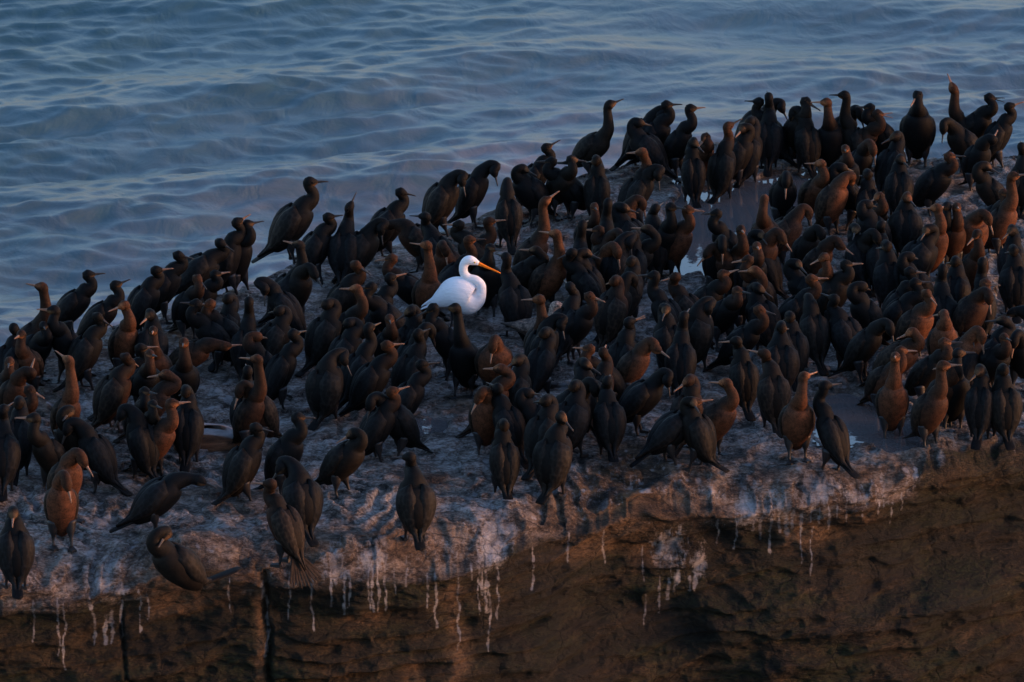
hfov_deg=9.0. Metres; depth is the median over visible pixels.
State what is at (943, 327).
cormorant
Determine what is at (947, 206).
cormorant
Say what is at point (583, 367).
cormorant
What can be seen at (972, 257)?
cormorant
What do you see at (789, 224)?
cormorant
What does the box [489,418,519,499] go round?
cormorant
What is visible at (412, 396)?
cormorant
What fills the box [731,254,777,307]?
cormorant
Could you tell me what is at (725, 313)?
cormorant
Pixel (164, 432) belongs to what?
cormorant
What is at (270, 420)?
cormorant
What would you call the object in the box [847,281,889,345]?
cormorant
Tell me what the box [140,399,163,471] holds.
cormorant
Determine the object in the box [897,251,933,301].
cormorant
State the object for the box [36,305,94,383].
cormorant
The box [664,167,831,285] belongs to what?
puddle
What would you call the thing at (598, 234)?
cormorant
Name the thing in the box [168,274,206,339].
cormorant
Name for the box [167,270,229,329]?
cormorant
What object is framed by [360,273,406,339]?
cormorant
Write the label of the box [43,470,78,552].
cormorant
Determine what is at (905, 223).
cormorant
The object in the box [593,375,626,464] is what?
cormorant
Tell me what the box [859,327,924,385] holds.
cormorant
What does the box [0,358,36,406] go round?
cormorant
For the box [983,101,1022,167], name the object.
cormorant
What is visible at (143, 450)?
cormorant
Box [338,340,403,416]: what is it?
cormorant
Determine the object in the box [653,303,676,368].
cormorant
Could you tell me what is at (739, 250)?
cormorant
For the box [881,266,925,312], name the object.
cormorant
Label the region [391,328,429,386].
cormorant
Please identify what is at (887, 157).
cormorant
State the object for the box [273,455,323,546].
cormorant
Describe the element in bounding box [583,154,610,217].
cormorant
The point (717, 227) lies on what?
cormorant
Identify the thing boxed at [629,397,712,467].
cormorant
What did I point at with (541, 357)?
cormorant
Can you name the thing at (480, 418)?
cormorant
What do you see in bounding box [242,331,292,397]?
cormorant
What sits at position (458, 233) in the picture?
cormorant
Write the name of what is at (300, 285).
cormorant
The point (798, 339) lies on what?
cormorant
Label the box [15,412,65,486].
cormorant
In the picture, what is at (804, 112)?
cormorant
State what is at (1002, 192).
cormorant
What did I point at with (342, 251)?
cormorant
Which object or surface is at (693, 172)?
cormorant
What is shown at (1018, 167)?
cormorant
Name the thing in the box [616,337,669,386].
cormorant
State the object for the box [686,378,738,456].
cormorant
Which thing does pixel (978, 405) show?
cormorant
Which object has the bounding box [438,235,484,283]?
cormorant
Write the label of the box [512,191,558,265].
cormorant
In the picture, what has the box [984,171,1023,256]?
cormorant
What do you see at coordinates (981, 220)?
cormorant
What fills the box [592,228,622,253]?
cormorant
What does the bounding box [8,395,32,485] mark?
cormorant
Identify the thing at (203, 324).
cormorant
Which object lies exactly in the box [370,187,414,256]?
cormorant
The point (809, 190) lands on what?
cormorant
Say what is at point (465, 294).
egret
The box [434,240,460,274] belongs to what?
cormorant
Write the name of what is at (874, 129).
cormorant
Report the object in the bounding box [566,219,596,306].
cormorant
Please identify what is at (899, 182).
cormorant
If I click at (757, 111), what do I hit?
cormorant
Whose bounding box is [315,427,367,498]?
cormorant
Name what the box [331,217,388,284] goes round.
cormorant
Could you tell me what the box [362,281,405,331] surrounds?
cormorant
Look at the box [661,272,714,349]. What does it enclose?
cormorant
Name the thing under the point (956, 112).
cormorant
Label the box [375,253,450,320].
cormorant
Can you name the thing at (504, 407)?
cormorant
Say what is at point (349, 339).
cormorant
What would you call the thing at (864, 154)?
cormorant
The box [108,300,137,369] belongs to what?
cormorant
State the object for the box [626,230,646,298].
cormorant
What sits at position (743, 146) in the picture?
cormorant
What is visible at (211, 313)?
cormorant
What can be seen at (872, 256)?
cormorant
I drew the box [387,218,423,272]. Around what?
cormorant
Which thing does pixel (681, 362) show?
cormorant
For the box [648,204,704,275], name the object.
cormorant
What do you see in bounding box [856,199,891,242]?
cormorant
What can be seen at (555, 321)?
cormorant
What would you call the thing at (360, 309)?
cormorant
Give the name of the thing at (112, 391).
cormorant
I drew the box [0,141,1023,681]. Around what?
rock islet
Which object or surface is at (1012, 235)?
cormorant
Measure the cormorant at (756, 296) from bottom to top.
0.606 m
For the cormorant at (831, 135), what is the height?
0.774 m
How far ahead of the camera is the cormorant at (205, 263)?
56.22 m
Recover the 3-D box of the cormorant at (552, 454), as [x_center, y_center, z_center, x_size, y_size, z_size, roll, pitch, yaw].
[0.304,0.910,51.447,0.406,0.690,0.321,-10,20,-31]
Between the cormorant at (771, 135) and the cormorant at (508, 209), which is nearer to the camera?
the cormorant at (508, 209)
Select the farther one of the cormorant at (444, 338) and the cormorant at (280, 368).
the cormorant at (444, 338)
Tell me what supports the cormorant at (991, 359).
on the rock islet
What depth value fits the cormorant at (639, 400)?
52.71 m
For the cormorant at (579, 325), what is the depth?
54.63 m
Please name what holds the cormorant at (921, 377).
on the rock islet
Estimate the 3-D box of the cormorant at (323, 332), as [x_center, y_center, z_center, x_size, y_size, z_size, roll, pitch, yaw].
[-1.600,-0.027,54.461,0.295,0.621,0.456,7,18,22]
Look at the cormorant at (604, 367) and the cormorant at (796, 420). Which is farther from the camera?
the cormorant at (604, 367)
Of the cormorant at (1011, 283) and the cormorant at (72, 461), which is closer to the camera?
the cormorant at (72, 461)
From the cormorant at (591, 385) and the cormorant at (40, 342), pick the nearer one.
the cormorant at (591, 385)
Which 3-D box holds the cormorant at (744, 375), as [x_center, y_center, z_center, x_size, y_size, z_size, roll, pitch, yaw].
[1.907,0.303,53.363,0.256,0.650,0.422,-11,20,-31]
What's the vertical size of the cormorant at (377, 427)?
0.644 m
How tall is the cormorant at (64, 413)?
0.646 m
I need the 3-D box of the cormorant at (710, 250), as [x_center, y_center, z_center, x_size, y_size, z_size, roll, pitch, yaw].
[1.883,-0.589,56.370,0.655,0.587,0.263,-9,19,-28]
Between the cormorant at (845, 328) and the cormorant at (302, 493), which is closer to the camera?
the cormorant at (302, 493)
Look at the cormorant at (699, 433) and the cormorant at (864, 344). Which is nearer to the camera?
the cormorant at (699, 433)
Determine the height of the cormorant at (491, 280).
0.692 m
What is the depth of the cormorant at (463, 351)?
53.76 m
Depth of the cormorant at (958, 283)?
55.63 m
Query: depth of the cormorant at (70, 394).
52.33 m
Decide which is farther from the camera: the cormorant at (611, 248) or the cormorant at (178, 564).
the cormorant at (611, 248)
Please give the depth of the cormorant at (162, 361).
53.55 m
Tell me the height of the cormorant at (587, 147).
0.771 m
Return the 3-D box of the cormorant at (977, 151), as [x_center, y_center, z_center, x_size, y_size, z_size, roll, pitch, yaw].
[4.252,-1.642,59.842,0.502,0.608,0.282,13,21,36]
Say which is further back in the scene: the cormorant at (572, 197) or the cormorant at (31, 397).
the cormorant at (572, 197)
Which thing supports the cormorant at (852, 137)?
on the rock islet
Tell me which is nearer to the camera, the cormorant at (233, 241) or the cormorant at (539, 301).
the cormorant at (539, 301)
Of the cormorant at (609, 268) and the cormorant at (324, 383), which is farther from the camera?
the cormorant at (609, 268)
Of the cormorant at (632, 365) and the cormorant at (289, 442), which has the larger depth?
the cormorant at (632, 365)
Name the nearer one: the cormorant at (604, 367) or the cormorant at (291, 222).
the cormorant at (604, 367)
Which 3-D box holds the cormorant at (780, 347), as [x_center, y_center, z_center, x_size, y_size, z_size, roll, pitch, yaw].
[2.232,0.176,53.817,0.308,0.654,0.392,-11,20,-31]
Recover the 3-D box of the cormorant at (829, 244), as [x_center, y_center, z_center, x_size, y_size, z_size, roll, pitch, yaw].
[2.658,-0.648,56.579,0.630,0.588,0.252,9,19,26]
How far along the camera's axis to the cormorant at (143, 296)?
55.28 m
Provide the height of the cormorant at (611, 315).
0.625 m
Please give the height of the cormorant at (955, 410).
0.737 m
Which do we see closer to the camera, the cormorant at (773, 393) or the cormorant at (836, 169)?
the cormorant at (773, 393)
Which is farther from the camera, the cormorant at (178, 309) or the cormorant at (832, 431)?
the cormorant at (178, 309)
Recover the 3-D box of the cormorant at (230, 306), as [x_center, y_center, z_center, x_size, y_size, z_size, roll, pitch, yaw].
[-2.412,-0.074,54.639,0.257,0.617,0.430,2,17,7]
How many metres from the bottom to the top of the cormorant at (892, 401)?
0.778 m
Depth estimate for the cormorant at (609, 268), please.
56.28 m
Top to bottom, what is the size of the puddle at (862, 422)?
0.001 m
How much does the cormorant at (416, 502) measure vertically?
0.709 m
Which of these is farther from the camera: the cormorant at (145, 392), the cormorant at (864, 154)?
the cormorant at (864, 154)
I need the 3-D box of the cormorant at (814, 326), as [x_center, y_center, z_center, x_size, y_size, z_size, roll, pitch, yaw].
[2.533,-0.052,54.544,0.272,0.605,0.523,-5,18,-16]
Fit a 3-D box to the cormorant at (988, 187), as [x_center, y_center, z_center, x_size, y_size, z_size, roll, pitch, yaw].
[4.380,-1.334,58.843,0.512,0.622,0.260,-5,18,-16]
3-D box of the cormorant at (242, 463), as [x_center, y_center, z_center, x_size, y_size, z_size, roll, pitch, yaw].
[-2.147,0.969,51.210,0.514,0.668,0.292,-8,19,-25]
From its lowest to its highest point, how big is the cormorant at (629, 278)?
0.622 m
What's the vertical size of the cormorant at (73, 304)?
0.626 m
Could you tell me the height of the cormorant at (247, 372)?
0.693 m
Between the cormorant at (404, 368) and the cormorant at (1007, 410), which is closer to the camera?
the cormorant at (1007, 410)
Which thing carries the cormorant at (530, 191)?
on the rock islet
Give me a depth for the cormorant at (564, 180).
58.77 m
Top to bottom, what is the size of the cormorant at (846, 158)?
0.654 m
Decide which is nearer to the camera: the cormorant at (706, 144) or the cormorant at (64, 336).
the cormorant at (64, 336)
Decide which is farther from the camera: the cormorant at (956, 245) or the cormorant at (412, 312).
the cormorant at (956, 245)
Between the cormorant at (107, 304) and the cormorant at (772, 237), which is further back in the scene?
the cormorant at (772, 237)
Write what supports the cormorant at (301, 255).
on the rock islet
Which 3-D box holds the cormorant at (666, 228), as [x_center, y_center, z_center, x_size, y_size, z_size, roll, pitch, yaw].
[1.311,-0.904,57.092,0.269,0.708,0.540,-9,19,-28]
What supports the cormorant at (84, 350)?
on the rock islet
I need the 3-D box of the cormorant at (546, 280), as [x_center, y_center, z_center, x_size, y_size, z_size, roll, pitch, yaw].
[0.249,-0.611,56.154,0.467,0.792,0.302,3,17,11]
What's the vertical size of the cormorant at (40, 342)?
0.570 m
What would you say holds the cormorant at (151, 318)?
on the rock islet
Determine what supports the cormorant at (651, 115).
on the rock islet
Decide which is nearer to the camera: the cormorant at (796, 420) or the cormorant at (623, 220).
the cormorant at (796, 420)
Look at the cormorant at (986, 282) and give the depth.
55.05 m
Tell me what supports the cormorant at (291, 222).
on the rock islet
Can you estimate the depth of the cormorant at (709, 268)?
56.35 m
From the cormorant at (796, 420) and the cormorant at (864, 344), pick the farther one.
the cormorant at (864, 344)
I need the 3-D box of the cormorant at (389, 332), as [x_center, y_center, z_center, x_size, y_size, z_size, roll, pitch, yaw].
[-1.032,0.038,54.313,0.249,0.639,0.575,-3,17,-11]
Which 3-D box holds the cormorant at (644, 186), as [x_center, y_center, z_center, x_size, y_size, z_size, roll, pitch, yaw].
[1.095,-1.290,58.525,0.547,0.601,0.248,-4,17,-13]
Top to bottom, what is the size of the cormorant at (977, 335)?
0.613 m
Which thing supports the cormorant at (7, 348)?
on the rock islet
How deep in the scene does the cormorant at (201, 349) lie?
54.07 m
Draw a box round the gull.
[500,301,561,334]
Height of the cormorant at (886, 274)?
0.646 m
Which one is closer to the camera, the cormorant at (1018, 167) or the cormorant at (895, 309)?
the cormorant at (895, 309)
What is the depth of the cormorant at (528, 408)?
52.20 m
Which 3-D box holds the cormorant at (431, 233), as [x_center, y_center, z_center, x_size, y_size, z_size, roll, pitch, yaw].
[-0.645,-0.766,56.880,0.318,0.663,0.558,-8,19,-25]
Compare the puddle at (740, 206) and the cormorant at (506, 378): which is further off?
the puddle at (740, 206)
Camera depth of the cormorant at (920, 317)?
54.65 m
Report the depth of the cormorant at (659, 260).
57.01 m
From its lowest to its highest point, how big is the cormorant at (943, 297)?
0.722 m
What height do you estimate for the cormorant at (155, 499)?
0.481 m
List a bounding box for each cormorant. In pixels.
[0,323,19,372]
[0,356,14,385]
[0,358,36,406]
[0,402,20,501]
[0,506,34,599]
[8,385,44,456]
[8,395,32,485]
[14,329,44,392]
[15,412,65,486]
[21,282,51,375]
[26,321,52,381]
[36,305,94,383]
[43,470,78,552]
[47,447,92,523]
[50,350,80,440]
[53,312,111,391]
[56,269,105,330]
[56,405,86,470]
[61,417,132,495]
[76,279,130,353]
[87,343,157,419]
[91,352,138,432]
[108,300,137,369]
[109,471,216,532]
[113,369,181,442]
[113,403,159,478]
[122,398,189,479]
[123,386,156,434]
[127,265,173,331]
[130,349,162,402]
[135,308,168,356]
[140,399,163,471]
[146,525,242,590]
[149,326,172,371]
[155,250,192,323]
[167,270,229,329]
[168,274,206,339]
[169,337,199,409]
[169,337,240,366]
[173,238,234,297]
[173,384,203,471]
[179,298,231,373]
[201,298,238,370]
[207,292,240,371]
[211,422,273,505]
[219,214,250,294]
[227,219,263,293]
[229,364,253,441]
[230,294,261,381]
[232,354,266,442]
[234,380,281,450]
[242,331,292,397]
[251,176,328,263]
[252,305,292,376]
[252,478,321,588]
[253,276,306,338]
[253,411,314,494]
[256,240,307,326]
[264,328,306,409]
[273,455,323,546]
[287,262,321,315]
[295,298,341,376]
[302,212,342,284]
[305,347,351,430]
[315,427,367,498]
[326,260,369,312]
[327,192,356,283]
[328,317,363,367]
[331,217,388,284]
[338,284,368,334]
[338,322,380,409]
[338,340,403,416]
[359,386,409,462]
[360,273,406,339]
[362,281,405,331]
[365,391,433,460]
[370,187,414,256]
[374,314,401,367]
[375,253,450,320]
[384,322,436,397]
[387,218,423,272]
[390,304,422,382]
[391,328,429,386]
[391,451,436,550]
[398,359,438,413]
[409,212,454,275]
[411,240,440,320]
[417,303,452,381]
[422,169,467,236]
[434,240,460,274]
[437,303,478,399]
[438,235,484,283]
[443,220,495,270]
[447,160,500,228]
[455,363,515,438]
[468,386,494,454]
[470,217,504,273]
[471,243,502,316]
[474,334,512,385]
[486,382,528,469]
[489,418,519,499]
[495,177,522,254]
[495,252,532,340]
[507,353,531,409]
[511,164,558,226]
[511,246,548,288]
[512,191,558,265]
[515,387,577,453]
[516,140,559,214]
[521,393,558,480]
[522,294,553,380]
[524,313,567,386]
[527,326,556,398]
[528,229,566,303]
[532,411,573,504]
[536,156,585,222]
[545,155,586,220]
[554,280,580,367]
[556,377,599,404]
[557,99,623,174]
[558,248,603,305]
[559,379,590,457]
[560,291,604,364]
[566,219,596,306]
[572,344,626,400]
[572,357,601,436]
[573,202,599,250]
[573,248,605,291]
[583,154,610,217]
[586,225,647,282]
[586,345,613,432]
[591,198,613,251]
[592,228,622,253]
[592,241,621,271]
[593,271,638,342]
[593,275,627,351]
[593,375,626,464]
[599,231,636,289]
[608,315,644,367]
[609,105,664,170]
[612,202,643,236]
[613,194,646,223]
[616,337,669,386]
[617,147,651,219]
[618,367,673,437]
[620,100,682,167]
[623,255,643,321]
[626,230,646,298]
[627,117,681,182]
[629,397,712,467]
[631,224,660,266]
[635,164,664,224]
[637,270,681,323]
[640,202,667,281]
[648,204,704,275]
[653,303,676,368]
[657,202,685,279]
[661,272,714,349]
[664,104,705,179]
[664,308,696,398]
[667,374,702,458]
[677,296,716,371]
[680,396,729,472]
[681,137,705,207]
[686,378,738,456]
[693,269,738,300]
[697,242,738,295]
[698,132,713,192]
[701,208,737,248]
[702,234,729,297]
[703,304,775,371]
[707,119,741,203]
[711,286,750,352]
[719,336,759,421]
[728,224,749,294]
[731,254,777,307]
[733,116,762,187]
[733,123,754,184]
[733,241,766,286]
[734,98,786,138]
[734,265,767,326]
[745,97,800,168]
[745,282,780,350]
[747,229,789,298]
[748,349,790,437]
[749,227,791,259]
[751,194,779,247]
[759,91,783,176]
[760,274,828,345]
[766,320,799,386]
[768,170,796,219]
[774,203,813,264]
[778,371,817,464]
[783,96,820,168]
[783,258,807,295]
[783,311,809,391]
[785,235,852,292]
[788,105,821,178]
[790,224,825,261]
[797,159,829,225]
[799,293,830,375]
[805,171,856,235]
[808,252,833,286]
[810,97,843,166]
[813,380,860,478]
[816,259,863,321]
[820,293,868,377]
[828,162,859,231]
[828,318,894,384]
[829,90,873,171]
[829,144,859,213]
[834,105,863,127]
[844,228,881,258]
[847,223,875,297]
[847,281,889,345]
[851,139,876,186]
[855,103,911,166]
[856,168,877,206]
[856,192,888,222]
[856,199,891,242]
[856,345,916,413]
[858,109,892,142]
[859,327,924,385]
[865,220,897,293]
[873,239,899,308]
[874,130,905,194]
[875,352,908,438]
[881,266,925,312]
[883,277,931,341]
[884,154,913,218]
[888,191,922,256]
[895,289,936,362]
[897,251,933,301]
[899,90,935,169]
[900,224,939,274]
[902,360,961,452]
[904,337,962,396]
[912,151,965,216]
[921,203,948,276]
[926,309,957,354]
[926,360,958,427]
[931,261,957,329]
[936,201,959,275]
[939,117,994,177]
[942,93,1004,155]
[943,348,975,428]
[945,202,965,265]
[946,255,970,302]
[947,74,966,128]
[951,326,986,359]
[951,342,978,386]
[952,287,993,336]
[957,278,999,307]
[958,130,997,190]
[962,209,993,257]
[962,229,988,290]
[964,363,992,449]
[972,161,1018,219]
[972,256,996,334]
[978,333,1011,381]
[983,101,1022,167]
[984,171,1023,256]
[984,315,1015,385]
[985,188,1006,251]
[991,363,1022,450]
[997,224,1023,273]
[997,305,1023,320]
[998,244,1023,323]
[1006,141,1023,219]
[1009,329,1023,385]
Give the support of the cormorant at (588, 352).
on the rock islet
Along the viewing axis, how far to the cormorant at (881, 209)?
57.59 m
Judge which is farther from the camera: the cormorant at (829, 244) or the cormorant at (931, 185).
the cormorant at (931, 185)
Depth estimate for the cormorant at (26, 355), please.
53.74 m
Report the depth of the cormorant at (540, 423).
51.87 m
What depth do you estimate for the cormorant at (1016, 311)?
55.00 m
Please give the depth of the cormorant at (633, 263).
55.70 m
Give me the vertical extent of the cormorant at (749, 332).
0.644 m
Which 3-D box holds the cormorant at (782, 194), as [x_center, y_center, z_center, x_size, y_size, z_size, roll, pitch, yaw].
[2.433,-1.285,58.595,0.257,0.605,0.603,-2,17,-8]
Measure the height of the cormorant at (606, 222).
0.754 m
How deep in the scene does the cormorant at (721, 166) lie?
59.60 m
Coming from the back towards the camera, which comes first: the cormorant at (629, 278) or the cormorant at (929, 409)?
the cormorant at (629, 278)
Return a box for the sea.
[0,0,1023,346]
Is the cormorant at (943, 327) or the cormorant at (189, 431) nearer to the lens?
the cormorant at (189, 431)
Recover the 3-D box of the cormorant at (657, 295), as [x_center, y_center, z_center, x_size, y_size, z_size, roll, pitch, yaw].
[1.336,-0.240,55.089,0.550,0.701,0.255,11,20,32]
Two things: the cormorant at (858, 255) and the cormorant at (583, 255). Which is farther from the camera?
the cormorant at (858, 255)
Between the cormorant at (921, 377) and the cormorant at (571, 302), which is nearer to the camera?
the cormorant at (921, 377)
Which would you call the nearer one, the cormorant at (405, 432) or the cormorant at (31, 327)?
the cormorant at (405, 432)
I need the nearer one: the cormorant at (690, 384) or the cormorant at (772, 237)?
the cormorant at (690, 384)
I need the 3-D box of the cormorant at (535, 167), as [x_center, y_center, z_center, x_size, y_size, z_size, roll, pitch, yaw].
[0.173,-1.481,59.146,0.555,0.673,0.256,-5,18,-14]
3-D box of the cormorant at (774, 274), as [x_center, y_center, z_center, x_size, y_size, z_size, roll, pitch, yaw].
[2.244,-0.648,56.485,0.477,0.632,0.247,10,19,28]
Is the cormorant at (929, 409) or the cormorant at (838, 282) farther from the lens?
the cormorant at (838, 282)
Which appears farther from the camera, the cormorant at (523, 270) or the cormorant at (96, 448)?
the cormorant at (523, 270)
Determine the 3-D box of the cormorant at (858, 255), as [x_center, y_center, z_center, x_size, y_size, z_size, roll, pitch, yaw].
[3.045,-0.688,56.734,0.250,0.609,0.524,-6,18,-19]
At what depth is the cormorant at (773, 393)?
52.95 m
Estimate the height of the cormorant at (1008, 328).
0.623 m
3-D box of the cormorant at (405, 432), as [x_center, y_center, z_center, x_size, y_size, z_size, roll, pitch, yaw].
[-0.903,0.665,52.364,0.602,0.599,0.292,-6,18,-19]
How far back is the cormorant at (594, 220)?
57.29 m
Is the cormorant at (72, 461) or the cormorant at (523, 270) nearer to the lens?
the cormorant at (72, 461)
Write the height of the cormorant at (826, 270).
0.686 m
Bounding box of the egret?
[421,255,500,326]
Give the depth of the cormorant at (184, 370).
53.12 m
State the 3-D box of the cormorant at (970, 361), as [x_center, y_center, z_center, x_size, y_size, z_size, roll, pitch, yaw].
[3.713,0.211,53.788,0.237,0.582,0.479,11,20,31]
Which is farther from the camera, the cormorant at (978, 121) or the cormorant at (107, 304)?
the cormorant at (978, 121)
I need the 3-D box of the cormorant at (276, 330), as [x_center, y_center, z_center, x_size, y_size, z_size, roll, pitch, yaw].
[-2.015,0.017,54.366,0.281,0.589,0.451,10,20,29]
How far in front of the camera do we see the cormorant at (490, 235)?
56.71 m
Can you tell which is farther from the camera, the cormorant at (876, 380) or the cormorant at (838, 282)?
the cormorant at (838, 282)
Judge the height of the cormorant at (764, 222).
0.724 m
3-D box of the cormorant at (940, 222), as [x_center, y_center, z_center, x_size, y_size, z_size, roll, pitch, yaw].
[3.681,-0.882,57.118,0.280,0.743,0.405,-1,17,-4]
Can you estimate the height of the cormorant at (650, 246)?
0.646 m
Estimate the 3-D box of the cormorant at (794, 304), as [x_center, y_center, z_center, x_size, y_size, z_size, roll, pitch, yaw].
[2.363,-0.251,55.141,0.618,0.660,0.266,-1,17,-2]
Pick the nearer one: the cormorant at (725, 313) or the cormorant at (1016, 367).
the cormorant at (1016, 367)
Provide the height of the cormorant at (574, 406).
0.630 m
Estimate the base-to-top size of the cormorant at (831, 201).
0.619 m
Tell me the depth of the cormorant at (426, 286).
55.48 m
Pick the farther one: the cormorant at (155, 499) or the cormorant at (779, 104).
the cormorant at (779, 104)
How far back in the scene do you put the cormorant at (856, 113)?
60.63 m
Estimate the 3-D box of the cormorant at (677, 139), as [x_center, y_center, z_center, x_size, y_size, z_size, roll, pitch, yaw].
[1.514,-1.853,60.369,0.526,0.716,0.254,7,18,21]
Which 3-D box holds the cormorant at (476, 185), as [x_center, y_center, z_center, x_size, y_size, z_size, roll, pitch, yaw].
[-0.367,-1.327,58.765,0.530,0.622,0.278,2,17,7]
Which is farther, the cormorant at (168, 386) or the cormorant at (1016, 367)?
the cormorant at (1016, 367)
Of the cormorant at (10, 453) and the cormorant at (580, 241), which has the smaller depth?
the cormorant at (10, 453)
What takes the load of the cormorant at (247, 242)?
on the rock islet
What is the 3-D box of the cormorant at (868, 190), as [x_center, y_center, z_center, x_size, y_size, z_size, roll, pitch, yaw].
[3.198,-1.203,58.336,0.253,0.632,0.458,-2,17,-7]
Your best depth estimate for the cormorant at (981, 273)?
55.38 m
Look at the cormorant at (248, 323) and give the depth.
54.24 m
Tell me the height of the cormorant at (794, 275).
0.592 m
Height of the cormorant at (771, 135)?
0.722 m
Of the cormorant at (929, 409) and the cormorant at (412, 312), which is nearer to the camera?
the cormorant at (929, 409)
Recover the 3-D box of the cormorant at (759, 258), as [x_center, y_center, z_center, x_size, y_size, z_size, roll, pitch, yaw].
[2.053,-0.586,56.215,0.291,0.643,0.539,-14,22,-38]
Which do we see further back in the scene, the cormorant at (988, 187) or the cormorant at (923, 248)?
the cormorant at (988, 187)
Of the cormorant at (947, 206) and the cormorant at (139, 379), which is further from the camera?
the cormorant at (947, 206)
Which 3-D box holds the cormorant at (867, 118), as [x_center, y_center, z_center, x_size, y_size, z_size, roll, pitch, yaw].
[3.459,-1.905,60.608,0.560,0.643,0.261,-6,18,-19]
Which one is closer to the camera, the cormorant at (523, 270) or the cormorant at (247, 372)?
the cormorant at (247, 372)
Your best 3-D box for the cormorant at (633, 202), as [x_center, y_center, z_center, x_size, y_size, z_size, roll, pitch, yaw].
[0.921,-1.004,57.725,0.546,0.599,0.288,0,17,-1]
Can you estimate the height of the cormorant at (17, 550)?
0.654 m
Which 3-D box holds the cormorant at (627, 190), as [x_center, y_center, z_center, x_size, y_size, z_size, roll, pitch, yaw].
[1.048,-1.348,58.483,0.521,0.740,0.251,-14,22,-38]
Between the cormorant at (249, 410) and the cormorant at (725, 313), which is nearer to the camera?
the cormorant at (249, 410)
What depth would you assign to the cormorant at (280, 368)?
53.48 m
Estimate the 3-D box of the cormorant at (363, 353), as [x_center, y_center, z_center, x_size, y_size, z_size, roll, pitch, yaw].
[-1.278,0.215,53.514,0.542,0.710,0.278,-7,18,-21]
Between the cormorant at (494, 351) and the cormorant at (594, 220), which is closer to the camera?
the cormorant at (494, 351)
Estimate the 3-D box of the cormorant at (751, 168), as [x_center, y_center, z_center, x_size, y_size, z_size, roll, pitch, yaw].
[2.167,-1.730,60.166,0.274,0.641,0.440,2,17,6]
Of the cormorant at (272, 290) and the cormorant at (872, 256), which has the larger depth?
the cormorant at (872, 256)
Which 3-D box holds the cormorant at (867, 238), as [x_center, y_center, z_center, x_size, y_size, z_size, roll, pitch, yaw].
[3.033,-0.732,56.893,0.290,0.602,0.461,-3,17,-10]
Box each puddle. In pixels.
[416,415,447,435]
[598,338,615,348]
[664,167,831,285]
[808,393,922,452]
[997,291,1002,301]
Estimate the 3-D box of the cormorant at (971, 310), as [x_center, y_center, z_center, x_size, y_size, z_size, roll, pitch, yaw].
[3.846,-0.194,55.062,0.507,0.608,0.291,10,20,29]
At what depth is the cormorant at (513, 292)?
55.41 m
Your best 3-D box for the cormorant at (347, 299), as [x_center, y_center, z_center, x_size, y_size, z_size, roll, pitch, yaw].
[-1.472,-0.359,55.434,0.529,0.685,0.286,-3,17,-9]
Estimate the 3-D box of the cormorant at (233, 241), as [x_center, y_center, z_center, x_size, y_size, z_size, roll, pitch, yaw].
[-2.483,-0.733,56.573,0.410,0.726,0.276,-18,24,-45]
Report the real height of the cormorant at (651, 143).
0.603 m
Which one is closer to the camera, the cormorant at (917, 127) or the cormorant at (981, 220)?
the cormorant at (981, 220)
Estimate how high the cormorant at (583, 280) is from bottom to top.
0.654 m
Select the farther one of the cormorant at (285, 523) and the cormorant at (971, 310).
the cormorant at (971, 310)
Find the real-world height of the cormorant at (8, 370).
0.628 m
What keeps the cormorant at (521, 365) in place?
on the rock islet
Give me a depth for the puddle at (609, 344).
55.41 m
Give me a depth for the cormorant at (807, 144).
60.38 m
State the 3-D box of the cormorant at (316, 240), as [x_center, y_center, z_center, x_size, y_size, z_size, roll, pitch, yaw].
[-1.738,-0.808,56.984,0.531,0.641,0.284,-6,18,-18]
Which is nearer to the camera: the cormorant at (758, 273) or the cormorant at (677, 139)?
the cormorant at (758, 273)
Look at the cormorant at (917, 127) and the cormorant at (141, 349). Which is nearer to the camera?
the cormorant at (141, 349)
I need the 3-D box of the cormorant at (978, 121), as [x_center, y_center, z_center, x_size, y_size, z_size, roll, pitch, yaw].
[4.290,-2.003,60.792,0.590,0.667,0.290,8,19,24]
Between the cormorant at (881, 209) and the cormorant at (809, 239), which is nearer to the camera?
the cormorant at (809, 239)
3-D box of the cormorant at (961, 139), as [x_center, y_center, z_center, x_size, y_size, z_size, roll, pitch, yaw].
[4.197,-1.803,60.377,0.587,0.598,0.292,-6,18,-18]
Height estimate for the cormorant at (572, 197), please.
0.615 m
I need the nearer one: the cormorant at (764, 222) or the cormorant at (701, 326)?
the cormorant at (701, 326)
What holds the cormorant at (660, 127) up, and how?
on the rock islet
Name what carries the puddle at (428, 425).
on the rock islet
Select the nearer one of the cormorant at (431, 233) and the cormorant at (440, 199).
the cormorant at (431, 233)
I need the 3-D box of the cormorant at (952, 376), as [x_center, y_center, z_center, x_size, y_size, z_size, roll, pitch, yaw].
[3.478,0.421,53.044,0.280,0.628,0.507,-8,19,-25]
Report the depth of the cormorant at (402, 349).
53.83 m
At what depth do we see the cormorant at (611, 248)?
56.24 m
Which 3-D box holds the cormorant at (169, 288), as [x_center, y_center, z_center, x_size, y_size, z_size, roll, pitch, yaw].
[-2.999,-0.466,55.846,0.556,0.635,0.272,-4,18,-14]
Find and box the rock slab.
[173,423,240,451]
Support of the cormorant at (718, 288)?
on the rock islet

